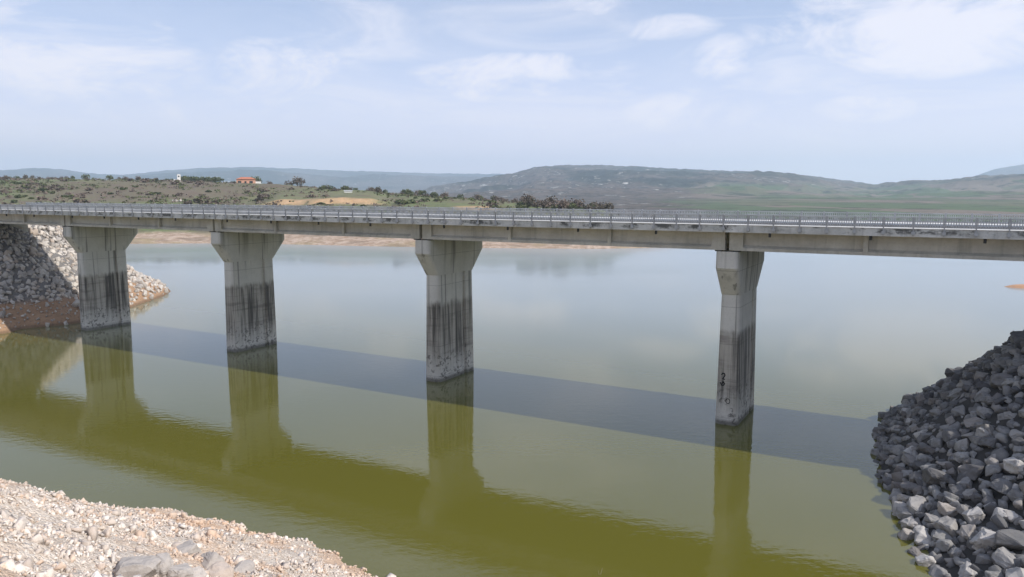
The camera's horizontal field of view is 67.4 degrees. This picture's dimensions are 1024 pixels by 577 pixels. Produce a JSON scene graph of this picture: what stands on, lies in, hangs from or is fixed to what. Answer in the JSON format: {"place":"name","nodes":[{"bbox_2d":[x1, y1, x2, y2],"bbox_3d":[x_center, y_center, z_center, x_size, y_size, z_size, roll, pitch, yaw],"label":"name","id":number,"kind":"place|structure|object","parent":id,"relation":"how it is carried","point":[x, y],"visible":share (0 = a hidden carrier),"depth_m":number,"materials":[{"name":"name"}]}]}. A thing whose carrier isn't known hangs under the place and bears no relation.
{"place":"outdoors","nodes":[
{"label":"outdoors","id":0,"kind":"place"},
{"bbox_2d":[0,224,169,333],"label":"embankment","id":1,"kind":"structure","parent":0,"point":[57,316],"depth_m":107.63,"materials":[{"name":"stone"}]},
{"bbox_2d":[0,223,168,328],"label":"riprap","id":2,"kind":"object","parent":1,"relation":"on","point":[137,277],"visible":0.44,"depth_m":113.64,"materials":[{"name":"stone"}]},
{"bbox_2d":[0,478,395,576],"bbox_3d":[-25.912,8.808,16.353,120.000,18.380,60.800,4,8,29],"label":"gravel bank","id":3,"kind":"structure","parent":0,"point":[25,548],"depth_m":26.71,"materials":[{"name":"gravel"}]},
{"bbox_2d":[114,555,161,576],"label":"boulder","id":4,"kind":"object","parent":3,"relation":"on","point":[144,566],"visible":0.98,"depth_m":20.57,"materials":[{"name":"grey stone"}]},
{"bbox_2d":[156,552,173,576],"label":"boulder","id":5,"kind":"object","parent":3,"relation":"on","point":[167,563],"visible":0.61,"depth_m":22.08,"materials":[{"name":"grey stone"}]},
{"bbox_2d":[162,563,193,576],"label":"boulder","id":6,"kind":"object","parent":3,"relation":"on","point":[184,570],"visible":0.79,"depth_m":22.12,"materials":[{"name":"grey stone"}]},
{"bbox_2d":[176,540,201,554],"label":"boulder","id":7,"kind":"object","parent":3,"relation":"on","point":[190,547],"visible":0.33,"depth_m":29.15,"materials":[{"name":"grey stone"}]},
{"bbox_2d":[192,566,206,576],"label":"boulder","id":8,"kind":"object","parent":3,"relation":"on","point":[198,571],"visible":0.69,"depth_m":23.21,"materials":[{"name":"grey stone"}]},
{"bbox_2d":[200,552,224,568],"bbox_3d":[-11.251,10.184,28.406,1.202,0.705,0.971,5,21,40],"label":"boulder","id":9,"kind":"object","parent":3,"relation":"on","point":[209,559],"visible":0.39,"depth_m":28.27,"materials":[{"name":"grey stone"}]},
{"bbox_2d":[207,561,233,576],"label":"boulder","id":10,"kind":"object","parent":3,"relation":"on","point":[220,568],"visible":0.94,"depth_m":25.59,"materials":[{"name":"grey stone"}]},
{"bbox_2d":[234,560,254,572],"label":"boulder","id":11,"kind":"object","parent":3,"relation":"on","point":[243,566],"visible":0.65,"depth_m":29.35,"materials":[{"name":"grey stone"}]},
{"bbox_2d":[0,167,502,191],"bbox_3d":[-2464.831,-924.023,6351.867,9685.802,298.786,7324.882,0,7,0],"label":"distant hills","id":12,"kind":"structure","parent":0,"point":[387,181],"depth_m":6386.65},
{"bbox_2d":[0,179,649,248],"bbox_3d":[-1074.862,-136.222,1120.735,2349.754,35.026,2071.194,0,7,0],"label":"peninsula","id":13,"kind":"object","parent":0,"point":[162,236],"visible":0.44,"depth_m":352.56},
{"bbox_2d":[236,177,260,183],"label":"house","id":14,"kind":"structure","parent":13,"relation":"on","point":[245,180],"depth_m":521.39,"materials":[{"name":"paint"}]},
{"bbox_2d":[292,176,305,185],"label":"tree","id":15,"kind":"object","parent":13,"relation":"on","point":[297,180],"visible":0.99,"depth_m":572.03,"materials":[{"name":"green plant"}]},
{"bbox_2d":[0,177,616,214],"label":"scrub","id":16,"kind":"object","parent":13,"relation":"on","point":[156,198],"visible":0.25,"depth_m":383.36,"materials":[{"name":"plant"}]},
{"bbox_2d":[521,193,535,205],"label":"tree","id":17,"kind":"object","parent":13,"relation":"on","point":[528,198],"visible":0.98,"depth_m":322.78,"materials":[{"name":"green plant"}]},
{"bbox_2d":[538,199,550,207],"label":"tree","id":18,"kind":"object","parent":13,"relation":"on","point":[543,204],"visible":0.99,"depth_m":306.19,"materials":[{"name":"green plant"}]},
{"bbox_2d":[552,198,569,208],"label":"tree","id":19,"kind":"object","parent":13,"relation":"on","point":[561,204],"visible":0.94,"depth_m":297.92,"materials":[{"name":"green plant"}]},
{"bbox_2d":[599,201,613,210],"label":"tree","id":20,"kind":"object","parent":13,"relation":"on","point":[608,205],"visible":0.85,"depth_m":319.98,"materials":[{"name":"green plant"}]},
{"bbox_2d":[0,243,1023,576],"bbox_3d":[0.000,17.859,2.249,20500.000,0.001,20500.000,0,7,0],"label":"water","id":21,"kind":"structure","parent":0,"point":[568,425],"depth_m":64.27,"materials":[{"name":"liquid"}]},
{"bbox_2d":[0,202,1023,425],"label":"bridge","id":22,"kind":"structure","parent":21,"relation":"in","point":[246,241],"depth_m":71.04,"materials":[{"name":"concrete"}]},
{"bbox_2d":[0,0,1023,183],"label":"sky","id":23,"kind":"structure","parent":0,"point":[866,91],"materials":[{"name":"blue"}]},
{"bbox_2d":[388,165,1023,222],"bbox_3d":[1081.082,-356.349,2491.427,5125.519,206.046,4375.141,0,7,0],"label":"lakeside hill","id":24,"kind":"structure","parent":0,"point":[631,188],"depth_m":1761.44,"materials":[{"name":"plant"}]},
{"bbox_2d":[880,369,1023,576],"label":"embankment","id":25,"kind":"structure","parent":0,"point":[981,456],"depth_m":44.01,"materials":[{"name":"stone"}]},
{"bbox_2d":[878,453,888,461],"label":"boulder","id":26,"kind":"object","parent":25,"relation":"on","point":[883,457],"visible":0.7,"depth_m":51.15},
{"bbox_2d":[882,476,892,484],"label":"boulder","id":27,"kind":"object","parent":25,"relation":"on","point":[886,480],"visible":0.47,"depth_m":47.27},
{"bbox_2d":[883,444,894,454],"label":"boulder","id":28,"kind":"object","parent":25,"relation":"on","point":[886,448],"visible":0.73,"depth_m":51.82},
{"bbox_2d":[890,488,901,497],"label":"boulder","id":29,"kind":"object","parent":25,"relation":"on","point":[895,491],"visible":0.64,"depth_m":45.34,"materials":[{"name":"stone"}]},
{"bbox_2d":[890,444,904,455],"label":"boulder","id":30,"kind":"object","parent":25,"relation":"on","point":[897,449],"visible":0.65,"depth_m":50.39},
{"bbox_2d":[893,436,901,443],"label":"boulder","id":31,"kind":"object","parent":25,"relation":"on","point":[897,440],"visible":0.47,"depth_m":52.13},
{"bbox_2d":[892,501,905,515],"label":"boulder","id":32,"kind":"object","parent":25,"relation":"on","point":[895,504],"visible":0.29,"depth_m":43.12,"materials":[{"name":"stone"}]},
{"bbox_2d":[897,494,910,502],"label":"boulder","id":33,"kind":"object","parent":25,"relation":"on","point":[903,497],"visible":0.69,"depth_m":44.27,"materials":[{"name":"stone"}]},
{"bbox_2d":[894,506,914,518],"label":"boulder","id":34,"kind":"object","parent":25,"relation":"on","point":[901,512],"visible":0.62,"depth_m":42.36,"materials":[{"name":"stone"}]},
{"bbox_2d":[897,528,915,539],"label":"boulder","id":35,"kind":"object","parent":25,"relation":"on","point":[905,534],"visible":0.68,"depth_m":40.11,"materials":[{"name":"stone"}]},
{"bbox_2d":[901,470,912,477],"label":"boulder","id":36,"kind":"object","parent":25,"relation":"on","point":[906,473],"visible":0.62,"depth_m":46.71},
{"bbox_2d":[901,393,914,402],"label":"boulder","id":37,"kind":"object","parent":25,"relation":"on","point":[908,396],"visible":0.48,"depth_m":60.07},
{"bbox_2d":[899,482,917,492],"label":"boulder","id":38,"kind":"object","parent":25,"relation":"on","point":[904,487],"visible":0.73,"depth_m":44.98,"materials":[{"name":"stone"}]},
{"bbox_2d":[901,453,915,463],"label":"boulder","id":39,"kind":"object","parent":25,"relation":"on","point":[906,458],"visible":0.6,"depth_m":48.16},
{"bbox_2d":[900,516,918,529],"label":"boulder","id":40,"kind":"object","parent":25,"relation":"on","point":[910,522],"visible":0.59,"depth_m":41.04,"materials":[{"name":"stone"}]},
{"bbox_2d":[907,546,921,555],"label":"boulder","id":41,"kind":"object","parent":25,"relation":"on","point":[914,551],"visible":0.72,"depth_m":38.47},
{"bbox_2d":[904,495,927,515],"bbox_3d":[22.491,12.102,42.619,1.532,1.093,1.067,-4,8,-28],"label":"boulder","id":42,"kind":"object","parent":25,"relation":"on","point":[914,504],"visible":0.6,"depth_m":42.30,"materials":[{"name":"stone"}]},
{"bbox_2d":[909,471,922,482],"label":"boulder","id":43,"kind":"object","parent":25,"relation":"on","point":[916,474],"visible":0.53,"depth_m":45.40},
{"bbox_2d":[914,511,924,519],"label":"boulder","id":44,"kind":"object","parent":25,"relation":"on","point":[920,515],"visible":0.72,"depth_m":41.57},
{"bbox_2d":[915,393,926,402],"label":"boulder","id":45,"kind":"object","parent":25,"relation":"on","point":[919,397],"visible":0.63,"depth_m":56.85,"materials":[{"name":"stone"}]},
{"bbox_2d":[915,461,926,469],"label":"boulder","id":46,"kind":"object","parent":25,"relation":"on","point":[918,464],"visible":0.65,"depth_m":46.55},
{"bbox_2d":[914,526,932,546],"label":"boulder","id":47,"kind":"object","parent":25,"relation":"on","point":[922,535],"visible":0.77,"depth_m":39.35,"materials":[{"name":"stone"}]},
{"bbox_2d":[918,433,931,439],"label":"boulder","id":48,"kind":"object","parent":25,"relation":"on","point":[922,436],"visible":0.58,"depth_m":49.47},
{"bbox_2d":[915,555,935,566],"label":"boulder","id":49,"kind":"object","parent":25,"relation":"on","point":[925,560],"visible":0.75,"depth_m":37.19,"materials":[{"name":"stone"}]},
{"bbox_2d":[917,453,933,461],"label":"boulder","id":50,"kind":"object","parent":25,"relation":"on","point":[923,457],"visible":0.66,"depth_m":46.82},
{"bbox_2d":[918,446,935,454],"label":"boulder","id":51,"kind":"object","parent":25,"relation":"on","point":[929,450],"visible":0.84,"depth_m":47.36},
{"bbox_2d":[920,463,937,468],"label":"boulder","id":52,"kind":"object","parent":25,"relation":"on","point":[928,465],"visible":0.51,"depth_m":45.24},
{"bbox_2d":[924,513,941,522],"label":"boulder","id":53,"kind":"object","parent":25,"relation":"on","point":[929,518],"visible":0.55,"depth_m":40.59,"materials":[{"name":"stone"}]},
{"bbox_2d":[928,485,939,494],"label":"boulder","id":54,"kind":"object","parent":25,"relation":"on","point":[931,488],"visible":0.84,"depth_m":43.21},
{"bbox_2d":[922,467,948,484],"bbox_3d":[24.221,10.814,43.897,1.406,0.957,1.472,11,-10,25],"label":"boulder","id":55,"kind":"object","parent":25,"relation":"on","point":[931,476],"visible":0.88,"depth_m":43.54,"materials":[{"name":"stone"}]},
{"bbox_2d":[930,409,940,415],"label":"boulder","id":56,"kind":"object","parent":25,"relation":"on","point":[936,412],"visible":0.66,"depth_m":51.84,"materials":[{"name":"stone"}]},
{"bbox_2d":[928,565,948,576],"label":"boulder","id":57,"kind":"object","parent":25,"relation":"on","point":[935,570],"visible":0.94,"depth_m":36.22,"materials":[{"name":"stone"}]},
{"bbox_2d":[931,529,952,541],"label":"boulder","id":58,"kind":"object","parent":25,"relation":"on","point":[936,534],"visible":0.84,"depth_m":38.91,"materials":[{"name":"stone"}]},
{"bbox_2d":[935,539,955,551],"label":"boulder","id":59,"kind":"object","parent":25,"relation":"on","point":[944,545],"visible":0.82,"depth_m":38.12,"materials":[{"name":"stone"}]},
{"bbox_2d":[933,516,958,536],"bbox_3d":[22.472,12.311,39.489,0.970,1.031,1.375,-28,11,0],"label":"boulder","id":60,"kind":"object","parent":25,"relation":"on","point":[948,524],"visible":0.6,"depth_m":39.20,"materials":[{"name":"stone"}]},
{"bbox_2d":[871,340,1023,576],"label":"riprap","id":61,"kind":"object","parent":25,"relation":"on","point":[996,457],"visible":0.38,"depth_m":44.11,"materials":[{"name":"stone"}]},
{"bbox_2d":[937,501,957,516],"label":"boulder","id":62,"kind":"object","parent":25,"relation":"on","point":[946,509],"visible":0.85,"depth_m":40.61,"materials":[{"name":"stone"}]},
{"bbox_2d":[942,429,960,441],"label":"boulder","id":63,"kind":"object","parent":25,"relation":"on","point":[949,434],"visible":0.66,"depth_m":46.73,"materials":[{"name":"stone"}]},
{"bbox_2d":[944,368,959,376],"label":"boulder","id":64,"kind":"object","parent":25,"relation":"on","point":[949,372],"visible":0.41,"depth_m":58.81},
{"bbox_2d":[944,491,961,502],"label":"boulder","id":65,"kind":"object","parent":25,"relation":"on","point":[950,497],"visible":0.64,"depth_m":41.15,"materials":[{"name":"stone"}]},
{"bbox_2d":[948,399,960,406],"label":"boulder","id":66,"kind":"object","parent":25,"relation":"on","point":[953,403],"visible":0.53,"depth_m":50.89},
{"bbox_2d":[949,547,961,557],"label":"boulder","id":67,"kind":"object","parent":25,"relation":"on","point":[955,552],"visible":0.8,"depth_m":37.17,"materials":[{"name":"stone"}]},
{"bbox_2d":[948,388,963,400],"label":"boulder","id":68,"kind":"object","parent":25,"relation":"on","point":[956,392],"visible":0.58,"depth_m":52.04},
{"bbox_2d":[950,484,963,499],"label":"boulder","id":69,"kind":"object","parent":25,"relation":"on","point":[957,490],"visible":0.81,"depth_m":41.48,"materials":[{"name":"stone"}]},
{"bbox_2d":[951,405,965,416],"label":"boulder","id":70,"kind":"object","parent":25,"relation":"on","point":[957,411],"visible":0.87,"depth_m":48.84,"materials":[{"name":"stone"}]},
{"bbox_2d":[953,557,965,565],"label":"boulder","id":71,"kind":"object","parent":25,"relation":"on","point":[958,561],"visible":0.6,"depth_m":36.55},
{"bbox_2d":[953,452,969,462],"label":"boulder","id":72,"kind":"object","parent":25,"relation":"on","point":[958,457],"visible":0.85,"depth_m":44.19,"materials":[{"name":"stone"}]},
{"bbox_2d":[956,504,971,514],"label":"boulder","id":73,"kind":"object","parent":25,"relation":"on","point":[961,508],"visible":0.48,"depth_m":40.04,"materials":[{"name":"stone"}]},
{"bbox_2d":[956,479,971,489],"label":"boulder","id":74,"kind":"object","parent":25,"relation":"on","point":[962,482],"visible":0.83,"depth_m":41.89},
{"bbox_2d":[956,380,971,387],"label":"boulder","id":75,"kind":"object","parent":25,"relation":"on","point":[961,383],"visible":0.5,"depth_m":52.74,"materials":[{"name":"stone"}]},
{"bbox_2d":[957,524,976,538],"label":"boulder","id":76,"kind":"object","parent":25,"relation":"on","point":[966,531],"visible":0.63,"depth_m":38.24,"materials":[{"name":"stone"}]},
{"bbox_2d":[958,561,977,576],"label":"boulder","id":77,"kind":"object","parent":25,"relation":"on","point":[965,569],"visible":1,"depth_m":35.62,"materials":[{"name":"stone"}]},
{"bbox_2d":[957,464,984,480],"bbox_3d":[25.464,10.151,42.604,1.190,0.893,1.445,-16,-2,-1],"label":"boulder","id":78,"kind":"object","parent":25,"relation":"on","point":[974,472],"visible":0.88,"depth_m":42.17,"materials":[{"name":"stone"}]},
{"bbox_2d":[966,537,975,550],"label":"boulder","id":79,"kind":"object","parent":25,"relation":"on","point":[969,545],"visible":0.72,"depth_m":37.42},
{"bbox_2d":[962,506,984,524],"bbox_3d":[23.680,11.650,39.315,0.905,0.759,0.959,-27,-8,13],"label":"boulder","id":80,"kind":"object","parent":25,"relation":"on","point":[974,515],"visible":0.96,"depth_m":38.98,"materials":[{"name":"stone"}]},
{"bbox_2d":[964,417,982,427],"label":"boulder","id":81,"kind":"object","parent":25,"relation":"on","point":[969,422],"visible":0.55,"depth_m":46.60,"materials":[{"name":"stone"}]},
{"bbox_2d":[968,436,980,444],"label":"boulder","id":82,"kind":"object","parent":25,"relation":"on","point":[973,439],"visible":0.46,"depth_m":44.58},
{"bbox_2d":[972,492,982,501],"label":"boulder","id":83,"kind":"object","parent":25,"relation":"on","point":[977,497],"visible":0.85,"depth_m":40.36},
{"bbox_2d":[969,528,995,549],"bbox_3d":[22.938,12.279,36.924,1.237,1.109,1.336,-22,2,-18],"label":"boulder","id":84,"kind":"object","parent":25,"relation":"on","point":[983,538],"visible":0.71,"depth_m":36.76,"materials":[{"name":"stone"}]},
{"bbox_2d":[974,371,990,381],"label":"boulder","id":85,"kind":"object","parent":25,"relation":"on","point":[981,376],"visible":0.58,"depth_m":52.10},
{"bbox_2d":[974,391,990,402],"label":"boulder","id":86,"kind":"object","parent":25,"relation":"on","point":[977,398],"visible":0.51,"depth_m":48.58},
{"bbox_2d":[975,381,989,388],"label":"boulder","id":87,"kind":"object","parent":25,"relation":"on","point":[980,384],"visible":0.69,"depth_m":50.16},
{"bbox_2d":[975,427,993,437],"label":"boulder","id":88,"kind":"object","parent":25,"relation":"on","point":[981,432],"visible":0.51,"depth_m":44.41,"materials":[{"name":"stone"}]},
{"bbox_2d":[975,424,993,434],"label":"boulder","id":89,"kind":"object","parent":25,"relation":"on","point":[989,428],"visible":0.43,"depth_m":44.65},
{"bbox_2d":[976,407,993,418],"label":"boulder","id":90,"kind":"object","parent":25,"relation":"on","point":[981,411],"visible":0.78,"depth_m":46.81,"materials":[{"name":"stone"}]},
{"bbox_2d":[980,396,993,404],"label":"boulder","id":91,"kind":"object","parent":25,"relation":"on","point":[988,400],"visible":0.86,"depth_m":47.46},
{"bbox_2d":[977,437,997,447],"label":"boulder","id":92,"kind":"object","parent":25,"relation":"on","point":[991,442],"visible":0.98,"depth_m":43.58,"materials":[{"name":"stone"}]},
{"bbox_2d":[985,571,1003,576],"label":"boulder","id":93,"kind":"object","parent":25,"relation":"on","point":[991,573],"visible":0.99,"depth_m":34.58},
{"bbox_2d":[993,397,1006,405],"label":"boulder","id":94,"kind":"object","parent":25,"relation":"on","point":[999,401],"visible":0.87,"depth_m":46.51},
{"bbox_2d":[988,478,1012,494],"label":"boulder","id":95,"kind":"object","parent":25,"relation":"on","point":[1002,485],"visible":0.79,"depth_m":39.75,"materials":[{"name":"stone"}]},
{"bbox_2d":[989,373,1013,388],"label":"boulder","id":96,"kind":"object","parent":25,"relation":"on","point":[996,380],"visible":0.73,"depth_m":48.25,"materials":[{"name":"stone"}]},
{"bbox_2d":[993,357,1011,367],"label":"boulder","id":97,"kind":"object","parent":25,"relation":"on","point":[1001,361],"visible":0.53,"depth_m":51.26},
{"bbox_2d":[991,547,1015,568],"bbox_3d":[22.736,12.524,35.335,1.182,0.728,1.361,34,37,26],"label":"boulder","id":98,"kind":"object","parent":25,"relation":"on","point":[1003,557],"visible":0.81,"depth_m":35.17,"materials":[{"name":"stone"}]},
{"bbox_2d":[992,507,1014,519],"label":"boulder","id":99,"kind":"object","parent":25,"relation":"on","point":[999,511],"visible":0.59,"depth_m":38.16,"materials":[{"name":"stone"}]},
{"bbox_2d":[993,529,1023,549],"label":"boulder","id":100,"kind":"object","parent":25,"relation":"on","point":[1013,539],"visible":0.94,"depth_m":35.80,"materials":[{"name":"stone"}]},
{"bbox_2d":[1001,378,1019,386],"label":"boulder","id":101,"kind":"object","parent":25,"relation":"on","point":[1008,381],"visible":0.53,"depth_m":47.71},
{"bbox_2d":[1004,510,1019,522],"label":"boulder","id":102,"kind":"object","parent":25,"relation":"on","point":[1012,516],"visible":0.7,"depth_m":37.77,"materials":[{"name":"stone"}]},
{"bbox_2d":[1007,366,1017,375],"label":"boulder","id":103,"kind":"object","parent":25,"relation":"on","point":[1012,370],"visible":0.54,"depth_m":48.86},
{"bbox_2d":[1003,457,1023,474],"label":"boulder","id":104,"kind":"object","parent":25,"relation":"on","point":[1013,465],"visible":0.91,"depth_m":40.29,"materials":[{"name":"stone"}]},
{"bbox_2d":[1007,403,1020,411],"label":"boulder","id":105,"kind":"object","parent":25,"relation":"on","point":[1010,406],"visible":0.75,"depth_m":45.10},
{"bbox_2d":[1005,567,1023,576],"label":"boulder","id":106,"kind":"object","parent":25,"relation":"on","point":[1015,572],"visible":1,"depth_m":33.76,"materials":[{"name":"stone"}]},
{"bbox_2d":[1006,488,1023,501],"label":"boulder","id":107,"kind":"object","parent":25,"relation":"on","point":[1013,494],"visible":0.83,"depth_m":38.83,"materials":[{"name":"stone"}]},
{"bbox_2d":[1009,348,1021,355],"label":"boulder","id":108,"kind":"object","parent":25,"relation":"on","point":[1013,352],"visible":0.62,"depth_m":51.57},
{"bbox_2d":[1009,429,1023,438],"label":"boulder","id":109,"kind":"object","parent":25,"relation":"on","point":[1014,433],"visible":0.83,"depth_m":42.82,"materials":[{"name":"stone"}]},
{"bbox_2d":[1011,386,1021,393],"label":"boulder","id":110,"kind":"object","parent":25,"relation":"on","point":[1015,389],"visible":0.89,"depth_m":46.51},
{"bbox_2d":[1010,331,1023,349],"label":"boulder","id":111,"kind":"object","parent":25,"relation":"on","point":[1017,337],"visible":0.81,"depth_m":52.58,"materials":[{"name":"stone"}]},
{"bbox_2d":[1011,437,1023,445],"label":"boulder","id":112,"kind":"object","parent":25,"relation":"on","point":[1017,441],"visible":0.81,"depth_m":41.84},
{"bbox_2d":[979,164,1023,175],"bbox_3d":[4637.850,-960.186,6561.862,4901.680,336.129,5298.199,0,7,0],"label":"mountain","id":113,"kind":"structure","parent":0,"point":[1017,169],"depth_m":7062.82,"materials":[{"name":"blue"}]},
{"bbox_2d":[1005,284,1023,288],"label":"earth spit","id":114,"kind":"structure","parent":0,"point":[1017,286],"depth_m":145.39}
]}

